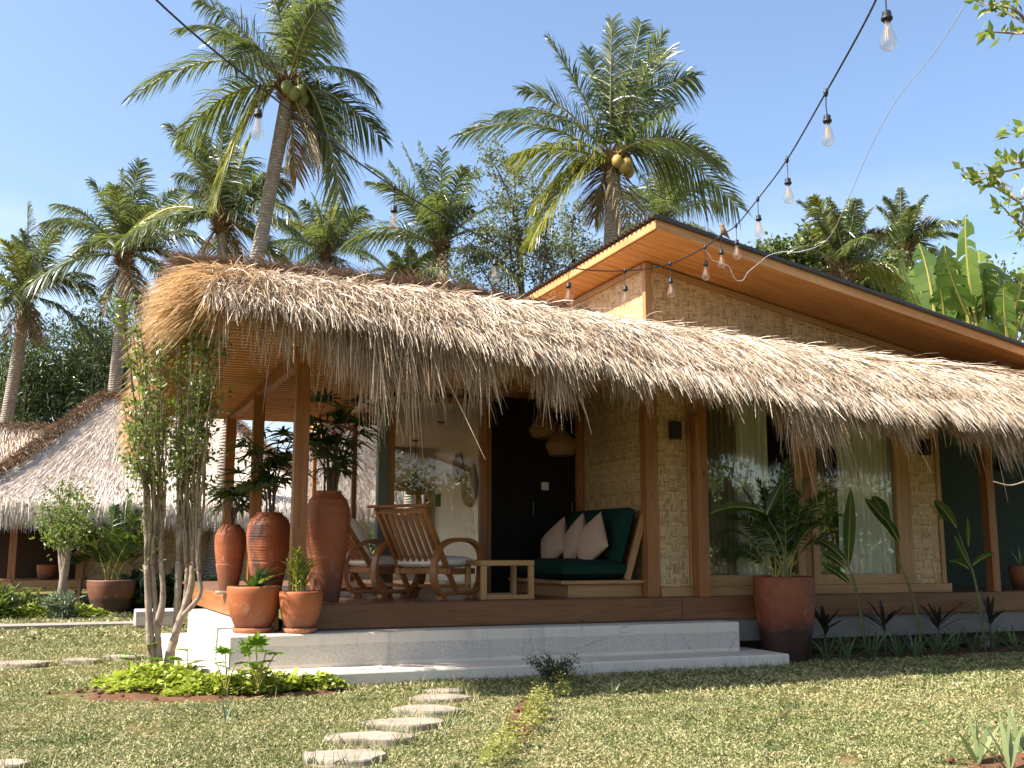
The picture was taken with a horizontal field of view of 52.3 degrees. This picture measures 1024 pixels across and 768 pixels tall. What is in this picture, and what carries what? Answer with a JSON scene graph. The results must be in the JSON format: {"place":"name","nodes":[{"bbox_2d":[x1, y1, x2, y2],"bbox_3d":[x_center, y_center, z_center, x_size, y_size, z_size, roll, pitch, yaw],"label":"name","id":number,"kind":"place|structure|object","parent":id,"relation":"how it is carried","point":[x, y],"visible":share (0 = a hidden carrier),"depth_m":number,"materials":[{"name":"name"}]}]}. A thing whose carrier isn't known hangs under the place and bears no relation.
{"place":"outdoors","nodes":[
{"label":"outdoors","id":0,"kind":"place"},
{"bbox_2d":[0,621,133,629],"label":"garden path","id":1,"kind":"structure","parent":0,"point":[55,625],"depth_m":16.45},
{"bbox_2d":[0,587,1023,767],"bbox_3d":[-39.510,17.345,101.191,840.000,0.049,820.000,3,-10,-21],"label":"lawn","id":2,"kind":"structure","parent":0,"point":[848,758],"depth_m":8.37,"materials":[{"name":"plant"}]},
{"bbox_2d":[0,581,43,617],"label":"leafy bush","id":3,"kind":"object","parent":2,"relation":"on","point":[8,600],"visible":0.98,"depth_m":18.67,"materials":[{"name":"green plant"}]},
{"bbox_2d":[0,660,54,668],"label":"stepping stone","id":4,"kind":"object","parent":2,"relation":"on","point":[16,665],"visible":0.75,"depth_m":11.07,"materials":[{"name":"stone"}]},
{"bbox_2d":[0,420,54,460],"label":"thatched hut","id":5,"kind":"object","parent":2,"relation":"on","point":[10,438],"visible":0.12,"depth_m":27.11,"materials":[{"name":"plant"}]},
{"bbox_2d":[0,200,99,428],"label":"palm tree","id":6,"kind":"object","parent":2,"relation":"on","point":[26,263],"visible":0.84,"depth_m":30.83,"materials":[{"name":"green plant"}]},
{"bbox_2d":[0,598,111,617],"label":"ground cover","id":7,"kind":"object","parent":2,"relation":"on","point":[84,609],"visible":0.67,"depth_m":19.01,"materials":[{"name":"green plant"}]},
{"bbox_2d":[39,586,85,618],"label":"leafy bush","id":8,"kind":"object","parent":2,"relation":"on","point":[62,605],"visible":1,"depth_m":18.77,"materials":[{"name":"green plant"}]},
{"bbox_2d":[0,290,129,588],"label":"bamboo clump","id":9,"kind":"object","parent":2,"relation":"on","point":[21,408],"visible":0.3,"depth_m":33.01,"materials":[{"name":"green plant"}]},
{"bbox_2d":[25,474,105,615],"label":"tree","id":10,"kind":"object","parent":2,"relation":"on","point":[65,536],"visible":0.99,"depth_m":19.08,"materials":[{"name":"green plant"}]},
{"bbox_2d":[0,284,149,588],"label":"bamboo clump","id":11,"kind":"object","parent":2,"relation":"on","point":[103,378],"visible":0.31,"depth_m":33.10,"materials":[{"name":"green plant"}]},
{"bbox_2d":[0,596,187,640],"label":"lawn grass","id":12,"kind":"structure","parent":2,"relation":"on","point":[25,619],"depth_m":15.81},
{"bbox_2d":[86,579,136,612],"bbox_3d":[-7.900,4.172,20.561,0.920,0.628,0.920,3,-10,-21],"label":"planter","id":13,"kind":"object","parent":2,"relation":"on","point":[109,595],"visible":0.89,"depth_m":20.22,"materials":[{"name":"ceramic"}]},
{"bbox_2d":[57,493,158,579],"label":"areca palm","id":14,"kind":"object","parent":13,"relation":"in","point":[122,543],"visible":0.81,"depth_m":20.65,"materials":[{"name":"plant"}]},
{"bbox_2d":[15,155,214,396],"bbox_3d":[-11.222,-0.285,29.505,4.676,12.350,4.765,-8,-12,43],"label":"palm tree","id":15,"kind":"object","parent":2,"relation":"on","point":[127,212],"visible":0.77,"depth_m":29.75,"materials":[{"name":"green plant"}]},
{"bbox_2d":[119,568,159,612],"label":"leafy bush","id":16,"kind":"object","parent":2,"relation":"on","point":[138,600],"visible":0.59,"depth_m":20.73,"materials":[{"name":"green plant"}]},
{"bbox_2d":[0,387,291,608],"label":"thatched hut","id":17,"kind":"object","parent":2,"relation":"on","point":[79,442],"visible":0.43,"depth_m":21.99,"materials":[{"name":"plant"}]},
{"bbox_2d":[134,608,172,628],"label":"concrete block","id":18,"kind":"structure","parent":2,"relation":"on","point":[139,617],"depth_m":16.44,"materials":[{"name":"concrete"}]},
{"bbox_2d":[135,566,184,608],"bbox_3d":[-7.123,4.170,21.265,1.477,1.107,1.245,3,-10,-21],"label":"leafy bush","id":19,"kind":"object","parent":2,"relation":"on","point":[169,582],"visible":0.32,"depth_m":21.08,"materials":[{"name":"green plant"}]},
{"bbox_2d":[98,279,232,664],"bbox_3d":[-3.246,0.961,9.606,1.277,3.738,2.071,3,-10,-21],"label":"flowering shrub","id":20,"kind":"object","parent":2,"relation":"on","point":[187,464],"visible":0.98,"depth_m":9.88,"materials":[{"name":"green plant"}]},
{"bbox_2d":[43,685,361,701],"bbox_3d":[-2.740,2.623,8.963,2.926,0.106,1.420,3,-10,-21],"label":"soil bed","id":21,"kind":"object","parent":2,"relation":"on","point":[139,695],"visible":0.4,"depth_m":8.64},
{"bbox_2d":[87,661,349,696],"bbox_3d":[-2.703,2.522,9.077,1.439,0.277,2.268,14,-17,-58],"label":"ground cover","id":22,"kind":"object","parent":21,"relation":"on","point":[161,675],"visible":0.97,"depth_m":8.91,"materials":[{"name":"green plant"}]},
{"bbox_2d":[212,644,246,695],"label":"lobed leaf plant","id":23,"kind":"object","parent":21,"relation":"on","point":[222,650],"visible":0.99,"depth_m":8.66,"materials":[{"name":"plant"}]},
{"bbox_2d":[237,631,285,694],"bbox_3d":[-2.115,2.338,8.704,0.457,0.551,0.287,-1,-9,4],"label":"lobed leaf plant","id":24,"kind":"object","parent":21,"relation":"on","point":[257,639],"visible":0.98,"depth_m":8.77,"materials":[{"name":"plant"}]},
{"bbox_2d":[111,113,305,267],"bbox_3d":[-7.749,-0.649,26.806,5.026,12.138,4.962,3,-10,-21],"label":"palm tree","id":25,"kind":"object","parent":2,"relation":"on","point":[233,204],"visible":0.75,"depth_m":26.80,"materials":[{"name":"green plant"}]},
{"bbox_2d":[121,0,393,580],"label":"palm tree","id":26,"kind":"object","parent":2,"relation":"on","point":[300,37],"visible":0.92,"depth_m":22.28,"materials":[{"name":"green plant"}]},
{"bbox_2d":[269,184,396,272],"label":"palm tree","id":27,"kind":"object","parent":2,"relation":"on","point":[326,242],"visible":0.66,"depth_m":35.75,"materials":[{"name":"green plant"}]},
{"bbox_2d":[302,749,386,767],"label":"stepping stone","id":28,"kind":"object","parent":2,"relation":"on","point":[364,757],"visible":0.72,"depth_m":6.03,"materials":[{"name":"stone"}]},
{"bbox_2d":[324,731,417,745],"bbox_3d":[-0.907,2.309,6.752,0.602,0.084,0.317,0,-9,0],"label":"stepping stone","id":29,"kind":"object","parent":2,"relation":"on","point":[370,736],"visible":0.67,"depth_m":6.65,"materials":[{"name":"stone"}]},
{"bbox_2d":[369,491,423,538],"bbox_3d":[-3.287,2.190,30.812,7.832,5.180,6.449,3,-10,-21],"label":"thatched hut","id":30,"kind":"object","parent":2,"relation":"on","point":[398,497],"depth_m":28.01,"materials":[{"name":"plant"}]},
{"bbox_2d":[362,717,444,731],"bbox_3d":[-0.758,2.393,7.284,0.572,0.084,0.350,3,-10,-21],"label":"stepping stone","id":31,"kind":"object","parent":2,"relation":"on","point":[400,721],"visible":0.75,"depth_m":7.21,"materials":[{"name":"stone"}]},
{"bbox_2d":[372,244,445,514],"bbox_3d":[-2.713,0.900,26.529,1.826,9.025,2.049,3,-10,-21],"label":"palm tree","id":32,"kind":"object","parent":2,"relation":"on","point":[412,259],"visible":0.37,"depth_m":26.85,"materials":[{"name":"green plant"}]},
{"bbox_2d":[392,704,462,716],"bbox_3d":[-0.640,2.495,7.922,0.542,0.084,0.340,0,-9,2],"label":"stepping stone","id":33,"kind":"object","parent":2,"relation":"on","point":[427,709],"visible":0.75,"depth_m":7.82,"materials":[{"name":"stone"}]},
{"bbox_2d":[338,141,522,290],"bbox_3d":[-1.736,-0.663,29.512,5.230,13.000,4.670,-5,-10,29],"label":"palm tree","id":34,"kind":"object","parent":2,"relation":"on","point":[438,228],"visible":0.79,"depth_m":29.67,"materials":[{"name":"green plant"}]},
{"bbox_2d":[409,693,473,702],"bbox_3d":[-0.586,2.596,8.553,0.539,0.084,0.345,3,-10,-21],"label":"stepping stone","id":35,"kind":"object","parent":2,"relation":"on","point":[443,698],"visible":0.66,"depth_m":8.46,"materials":[{"name":"stone"}]},
{"bbox_2d":[154,609,788,690],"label":"entrance steps","id":36,"kind":"structure","parent":2,"relation":"on","point":[399,654],"depth_m":10.20,"materials":[{"name":"concrete"}]},
{"bbox_2d":[227,585,281,633],"bbox_3d":[-2.430,2.116,9.820,0.508,0.426,0.508,3,-10,-21],"label":"plant pot","id":37,"kind":"object","parent":36,"relation":"on","point":[253,610],"visible":0.97,"depth_m":9.63,"materials":[{"name":"ceramic"}]},
{"bbox_2d":[241,563,284,586],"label":"potted plant","id":38,"kind":"object","parent":37,"relation":"on","point":[259,579],"visible":0.84,"depth_m":9.86,"materials":[{"name":"green plant"}]},
{"bbox_2d":[279,590,322,633],"bbox_3d":[-1.976,2.130,9.762,0.408,0.381,0.408,3,-10,-21],"label":"plant pot","id":39,"kind":"object","parent":36,"relation":"on","point":[300,612],"visible":0.99,"depth_m":9.61,"materials":[{"name":"ceramic"}]},
{"bbox_2d":[280,544,319,591],"bbox_3d":[-1.993,1.749,9.868,0.415,0.475,0.435,7,-12,-39],"label":"lime plant","id":40,"kind":"object","parent":39,"relation":"on","point":[297,574],"visible":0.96,"depth_m":9.80,"materials":[{"name":"green plant"}]},
{"bbox_2d":[440,133,574,295],"bbox_3d":[0.044,-0.604,28.409,3.949,12.571,2.998,3,-10,-21],"label":"feathery tree","id":41,"kind":"object","parent":2,"relation":"on","point":[517,233],"visible":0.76,"depth_m":28.93,"materials":[{"name":"green plant"}]},
{"bbox_2d":[0,649,1022,767],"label":"grass edging","id":42,"kind":"object","parent":2,"relation":"on","point":[101,657],"depth_m":7.79,"materials":[{"name":"plant"}]},
{"bbox_2d":[2,652,1020,766],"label":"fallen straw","id":43,"kind":"object","parent":2,"relation":"on","point":[549,750],"visible":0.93,"depth_m":7.30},
{"bbox_2d":[0,637,1023,697],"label":"lawn grass","id":44,"kind":"structure","parent":2,"relation":"on","point":[78,646],"depth_m":9.80,"materials":[{"name":"plant"}]},
{"bbox_2d":[504,699,542,742],"bbox_3d":[0.092,2.440,7.672,0.301,0.072,2.173,-1,-9,5],"label":"soil bed","id":45,"kind":"object","parent":2,"relation":"on","point":[517,709],"visible":0.38,"depth_m":7.56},
{"bbox_2d":[475,665,585,767],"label":"seedling row","id":46,"kind":"object","parent":2,"relation":"on","point":[495,748],"visible":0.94,"depth_m":6.90,"materials":[{"name":"green plant"}]},
{"bbox_2d":[521,653,580,682],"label":"shrub","id":47,"kind":"object","parent":2,"relation":"on","point":[548,672],"visible":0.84,"depth_m":9.43,"materials":[{"name":"green plant"}]},
{"bbox_2d":[106,213,1023,654],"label":"thatched bungalow","id":48,"kind":"object","parent":2,"relation":"on","point":[802,355],"visible":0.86,"depth_m":11.75,"materials":[{"name":"plant"}]},
{"bbox_2d":[214,524,245,593],"bbox_3d":[-3.357,2.080,12.412,0.372,0.814,0.373,3,-10,-21],"label":"clay jar","id":49,"kind":"object","parent":48,"relation":"on","point":[230,543],"visible":0.93,"depth_m":12.28,"materials":[{"name":"ceramic"}]},
{"bbox_2d":[195,466,276,523],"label":"lady palm","id":50,"kind":"object","parent":49,"relation":"in","point":[229,493],"visible":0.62,"depth_m":12.42,"materials":[{"name":"green plant"}]},
{"bbox_2d":[246,512,289,585],"bbox_3d":[-2.722,1.902,11.656,0.500,0.930,0.501,3,-10,-21],"label":"clay jar","id":51,"kind":"object","parent":48,"relation":"on","point":[268,538],"visible":0.76,"depth_m":11.49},
{"bbox_2d":[223,422,319,511],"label":"lady palm","id":52,"kind":"object","parent":51,"relation":"in","point":[268,481],"visible":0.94,"depth_m":11.74,"materials":[{"name":"green plant"}]},
{"bbox_2d":[306,490,350,601],"bbox_3d":[-1.885,1.648,10.634,0.469,1.110,0.469,3,-10,-21],"label":"clay jar","id":53,"kind":"object","parent":48,"relation":"on","point":[328,524],"visible":0.84,"depth_m":10.47,"materials":[{"name":"ceramic"}]},
{"bbox_2d":[286,388,382,490],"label":"lady palm","id":54,"kind":"object","parent":53,"relation":"in","point":[324,444],"visible":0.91,"depth_m":10.81,"materials":[{"name":"green plant"}]},
{"bbox_2d":[355,420,376,462],"bbox_3d":[-1.903,0.719,13.900,0.381,0.648,0.381,3,-10,-21],"label":"pendant lamp","id":55,"kind":"object","parent":48,"relation":"hanging from","point":[365,449],"visible":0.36,"depth_m":13.79,"materials":[{"name":"wicker"}]},
{"bbox_2d":[341,526,420,597],"bbox_3d":[-1.676,1.897,11.787,1.059,0.980,0.842,5,-11,-31],"label":"armchair","id":56,"kind":"object","parent":48,"relation":"on","point":[358,559],"visible":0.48,"depth_m":11.54,"materials":[{"name":"brown wood"}]},
{"bbox_2d":[360,452,414,468],"bbox_3d":[-2.179,1.339,18.354,0.950,0.280,0.210,3,-10,-21],"label":"air conditioner","id":57,"kind":"object","parent":48,"relation":"attached to","point":[404,460],"visible":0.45,"depth_m":18.36,"materials":[{"name":"plastic"}]},
{"bbox_2d":[370,482,430,515],"bbox_3d":[-1.972,2.461,18.380,1.093,1.421,0.100,3,-10,-21],"label":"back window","id":58,"kind":"structure","parent":48,"relation":"in","point":[398,486],"depth_m":18.53,"materials":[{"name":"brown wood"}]},
{"bbox_2d":[403,440,426,494],"bbox_3d":[-1.588,1.370,17.174,0.396,0.903,0.396,3,-10,-21],"label":"pendant lamp","id":59,"kind":"object","parent":48,"relation":"hanging from","point":[414,484],"visible":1,"depth_m":17.02,"materials":[{"name":"glass"}]},
{"bbox_2d":[367,504,483,599],"bbox_3d":[-0.938,1.809,11.235,0.842,0.980,1.059,-5,-11,31],"label":"armchair","id":60,"kind":"object","parent":48,"relation":"on","point":[438,561],"visible":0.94,"depth_m":11.08,"materials":[{"name":"brown wood"}]},
{"bbox_2d":[388,514,435,556],"bbox_3d":[-1.026,1.618,11.115,0.520,0.450,0.324,-5,-11,31],"label":"back cushion","id":61,"kind":"object","parent":60,"relation":"on","point":[412,533],"visible":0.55,"depth_m":11.05,"materials":[{"name":"beige fabric"}]},
{"bbox_2d":[155,0,703,271],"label":"light cable","id":62,"kind":"object","parent":48,"relation":"attached to","point":[227,61],"visible":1,"depth_m":7.72,"materials":[{"name":"black plastic"}]},
{"bbox_2d":[461,462,477,506],"bbox_3d":[-0.704,1.620,16.810,0.086,0.720,0.720,3,-10,-21],"label":"mirror","id":63,"kind":"object","parent":48,"relation":"attached to","point":[469,483],"depth_m":16.70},
{"bbox_2d":[465,560,533,599],"bbox_3d":[-0.140,2.092,11.184,0.590,0.403,0.570,3,-10,-21],"label":"side table","id":64,"kind":"object","parent":48,"relation":"on","point":[483,594],"visible":0.95,"depth_m":10.99,"materials":[{"name":"brown wood"}]},
{"bbox_2d":[509,428,535,590],"bbox_3d":[0.138,1.564,13.044,0.352,2.015,0.095,3,-10,-21],"label":"door","id":65,"kind":"structure","parent":48,"relation":"in","point":[522,445],"depth_m":13.07,"materials":[{"name":"black wood"}]},
{"bbox_2d":[529,385,558,438],"bbox_3d":[0.388,0.297,12.364,0.383,0.697,0.383,3,-10,-21],"label":"pendant lamp","id":66,"kind":"object","parent":48,"relation":"hanging from","point":[537,430],"visible":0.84,"depth_m":12.21,"materials":[{"name":"wicker"}]},
{"bbox_2d":[536,431,574,557],"bbox_3d":[0.554,1.589,13.202,0.527,2.015,0.095,3,-10,-21],"label":"door","id":67,"kind":"structure","parent":48,"relation":"in","point":[553,504],"depth_m":13.23,"materials":[{"name":"black wood"}]},
{"bbox_2d":[546,413,577,456],"bbox_3d":[0.577,0.381,12.208,0.377,0.913,0.377,3,-10,-21],"label":"pendant lamp","id":68,"kind":"object","parent":48,"relation":"hanging from","point":[561,442],"visible":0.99,"depth_m":12.03,"materials":[{"name":"wicker"}]},
{"bbox_2d":[549,388,581,413],"bbox_3d":[0.619,0.111,12.050,0.378,0.428,0.378,3,-10,-21],"label":"pendant lamp","id":69,"kind":"object","parent":48,"relation":"hanging from","point":[567,408],"visible":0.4,"depth_m":11.91,"materials":[{"name":"wicker"}]},
{"bbox_2d":[508,507,644,597],"bbox_3d":[0.735,1.960,12.213,1.057,0.986,1.640,3,-10,-21],"label":"sofa","id":70,"kind":"object","parent":48,"relation":"on","point":[607,571],"visible":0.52,"depth_m":11.60,"materials":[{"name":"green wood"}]},
{"bbox_2d":[541,517,566,557],"bbox_3d":[0.501,1.905,12.418,0.274,0.657,0.699,3,-10,-21],"label":"throw pillow","id":71,"kind":"object","parent":70,"relation":"on","point":[552,540],"visible":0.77,"depth_m":12.32,"materials":[{"name":"fabric"}]},
{"bbox_2d":[563,513,585,558],"bbox_3d":[0.727,1.828,12.061,0.230,0.678,0.697,3,-10,-21],"label":"throw pillow","id":72,"kind":"object","parent":70,"relation":"on","point":[571,539],"visible":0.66,"depth_m":11.98,"materials":[{"name":"fabric"}]},
{"bbox_2d":[577,512,607,559],"bbox_3d":[0.890,1.770,11.751,0.246,0.669,0.678,8,-12,-42],"label":"throw pillow","id":73,"kind":"object","parent":70,"relation":"on","point":[592,542],"visible":0.88,"depth_m":11.64,"materials":[{"name":"fabric"}]},
{"bbox_2d":[706,403,738,574],"bbox_3d":[2.398,1.199,12.136,0.480,2.250,0.089,3,-10,-21],"label":"curtain","id":74,"kind":"object","parent":48,"relation":"hanging from","point":[721,463],"visible":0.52,"depth_m":12.15,"materials":[{"name":"fabric"}]},
{"bbox_2d":[734,404,770,574],"bbox_3d":[2.838,1.229,12.325,0.420,2.250,0.088,3,-10,-21],"label":"curtain","id":75,"kind":"object","parent":48,"relation":"hanging from","point":[751,449],"visible":0.58,"depth_m":12.35,"materials":[{"name":"fabric"}]},
{"bbox_2d":[705,392,805,585],"bbox_3d":[2.783,1.220,12.174,1.400,2.220,0.080,3,-10,-21],"label":"window","id":76,"kind":"structure","parent":48,"relation":"in","point":[800,566],"depth_m":12.24,"materials":[{"name":"brown wood"}]},
{"bbox_2d":[706,0,876,246],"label":"light cable","id":77,"kind":"object","parent":48,"relation":"attached to","point":[855,39],"visible":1,"depth_m":6.84,"materials":[{"name":"black plastic"}]},
{"bbox_2d":[815,434,827,573],"bbox_3d":[3.688,1.280,12.647,0.200,2.250,0.088,3,-10,-21],"label":"curtain","id":78,"kind":"object","parent":48,"relation":"hanging from","point":[820,482],"visible":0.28,"depth_m":12.63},
{"bbox_2d":[807,423,907,584],"bbox_3d":[4.179,1.305,12.705,1.370,2.220,0.080,3,-10,-21],"label":"window","id":79,"kind":"structure","parent":48,"relation":"in","point":[898,577],"depth_m":12.70,"materials":[{"name":"brown wood"}]},
{"bbox_2d":[835,412,895,573],"bbox_3d":[4.357,1.317,12.881,0.820,2.250,0.090,3,-10,-21],"label":"curtain","id":80,"kind":"object","parent":48,"relation":"hanging from","point":[873,552],"visible":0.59,"depth_m":12.85,"materials":[{"name":"fabric"}]},
{"bbox_2d":[1008,565,1023,588],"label":"plant pot","id":81,"kind":"object","parent":48,"relation":"on","point":[1016,574],"visible":0.98,"depth_m":14.00,"materials":[{"name":"ceramic"}]},
{"bbox_2d":[533,194,603,276],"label":"feathery tree","id":82,"kind":"object","parent":2,"relation":"on","point":[576,252],"visible":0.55,"depth_m":30.91,"materials":[{"name":"green plant"}]},
{"bbox_2d":[449,13,754,260],"bbox_3d":[2.013,-1.873,23.535,6.762,13.613,3.975,-3,-10,20],"label":"palm tree","id":83,"kind":"object","parent":2,"relation":"on","point":[610,165],"visible":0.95,"depth_m":23.81,"materials":[{"name":"green plant"}]},
{"bbox_2d":[591,148,723,234],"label":"palm tree","id":84,"kind":"object","parent":2,"relation":"on","point":[655,202],"visible":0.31,"depth_m":35.63,"materials":[{"name":"green plant"}]},
{"bbox_2d":[710,482,787,576],"bbox_3d":[2.678,2.047,11.314,1.135,1.983,0.181,3,-10,-21],"label":"heliconia","id":85,"kind":"object","parent":2,"relation":"on","point":[747,506],"visible":0.77,"depth_m":11.39,"materials":[{"name":"plant"}]},
{"bbox_2d":[753,575,814,663],"bbox_3d":[3.016,2.596,11.523,0.670,0.938,0.670,3,-10,-21],"label":"planter","id":86,"kind":"object","parent":2,"relation":"on","point":[785,609],"visible":0.93,"depth_m":11.27,"materials":[{"name":"ceramic"}]},
{"bbox_2d":[715,456,843,576],"bbox_3d":[2.983,1.489,11.677,1.405,1.409,0.805,1,-9,-8],"label":"areca palm","id":87,"kind":"object","parent":86,"relation":"on","point":[791,530],"visible":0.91,"depth_m":11.67,"materials":[{"name":"plant"}]},
{"bbox_2d":[744,205,897,291],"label":"vine tree","id":88,"kind":"object","parent":2,"relation":"on","point":[776,246],"visible":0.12,"depth_m":26.74,"materials":[{"name":"plant"}]},
{"bbox_2d":[788,193,913,299],"bbox_3d":[8.050,0.260,24.660,2.905,9.664,3.421,9,-13,-44],"label":"palm tree","id":89,"kind":"object","parent":2,"relation":"on","point":[847,241],"visible":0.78,"depth_m":24.82,"materials":[{"name":"green plant"}]},
{"bbox_2d":[867,187,964,273],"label":"palm tree","id":90,"kind":"object","parent":2,"relation":"on","point":[908,217],"visible":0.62,"depth_m":29.81,"materials":[{"name":"green plant"}]},
{"bbox_2d":[809,644,1023,659],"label":"soil bed","id":91,"kind":"object","parent":2,"relation":"on","point":[964,651],"visible":0.41,"depth_m":12.16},
{"bbox_2d":[819,488,868,657],"bbox_3d":[3.754,2.137,11.670,0.652,1.915,0.352,2,-9,-14],"label":"heliconia","id":92,"kind":"object","parent":91,"relation":"on","point":[836,555],"visible":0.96,"depth_m":11.71,"materials":[{"name":"plant"}]},
{"bbox_2d":[858,599,908,656],"bbox_3d":[4.256,2.785,11.924,0.603,0.651,0.387,-2,-9,13],"label":"cordyline","id":93,"kind":"object","parent":91,"relation":"on","point":[890,616],"visible":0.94,"depth_m":11.95,"materials":[{"name":"purple plant"}]},
{"bbox_2d":[865,496,923,654],"bbox_3d":[4.398,2.214,11.919,0.876,1.841,0.129,5,-10,-29],"label":"heliconia","id":94,"kind":"object","parent":91,"relation":"on","point":[878,507],"visible":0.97,"depth_m":11.95,"materials":[{"name":"plant"}]},
{"bbox_2d":[919,603,967,650],"bbox_3d":[5.030,2.858,12.225,0.554,0.602,0.415,-8,-12,39],"label":"cordyline","id":95,"kind":"object","parent":91,"relation":"on","point":[937,620],"visible":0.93,"depth_m":12.24,"materials":[{"name":"purple plant"}]},
{"bbox_2d":[934,500,994,649],"bbox_3d":[5.315,2.279,12.246,0.819,1.817,0.240,4,-10,-24],"label":"heliconia","id":96,"kind":"object","parent":91,"relation":"on","point":[945,512],"visible":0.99,"depth_m":12.32,"materials":[{"name":"plant"}]},
{"bbox_2d":[962,590,1004,649],"bbox_3d":[5.608,2.836,12.504,0.475,0.733,0.539,-2,-9,13],"label":"cordyline","id":97,"kind":"object","parent":91,"relation":"on","point":[988,606],"visible":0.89,"depth_m":12.51,"materials":[{"name":"purple plant"}]},
{"bbox_2d":[896,243,960,318],"bbox_3d":[7.220,0.728,17.649,1.030,6.528,1.605,-5,-10,27],"label":"banana plant","id":98,"kind":"object","parent":2,"relation":"on","point":[925,292],"visible":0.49,"depth_m":18.13,"materials":[{"name":"green plant"}]},
{"bbox_2d":[857,242,1023,337],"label":"broadleaf tree","id":99,"kind":"object","parent":2,"relation":"on","point":[910,267],"visible":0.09,"depth_m":26.20,"materials":[{"name":"green plant"}]},
{"bbox_2d":[934,214,1017,335],"bbox_3d":[7.778,0.533,17.170,1.200,6.762,1.499,-5,-10,30],"label":"banana plant","id":100,"kind":"object","parent":2,"relation":"on","point":[974,293],"visible":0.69,"depth_m":17.48,"materials":[{"name":"green plant"}]},
{"bbox_2d":[947,752,1023,767],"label":"soil bed","id":101,"kind":"object","parent":2,"relation":"on","point":[1018,763],"visible":0.61,"depth_m":5.93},
{"bbox_2d":[913,708,999,763],"bbox_3d":[2.557,2.013,5.976,0.583,0.310,0.143,1,-9,-4],"label":"spider lily","id":102,"kind":"object","parent":101,"relation":"on","point":[977,753],"visible":0.88,"depth_m":5.95,"materials":[{"name":"green plant"}]},
{"bbox_2d":[961,709,1023,767],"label":"spider lily","id":103,"kind":"object","parent":101,"relation":"on","point":[1010,753],"visible":1,"depth_m":5.77,"materials":[{"name":"green plant"}]},
{"bbox_2d":[952,0,1023,485],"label":"overhanging tree","id":104,"kind":"object","parent":2,"relation":"on","point":[997,170],"visible":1,"depth_m":5.20,"materials":[{"name":"green plant"}]},
{"bbox_2d":[978,265,1023,341],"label":"banana plant","id":105,"kind":"object","parent":2,"relation":"on","point":[1005,310],"visible":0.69,"depth_m":16.95,"materials":[{"name":"green plant"}]},
{"bbox_2d":[0,0,1023,455],"label":"sky","id":106,"kind":"structure","parent":0,"point":[68,68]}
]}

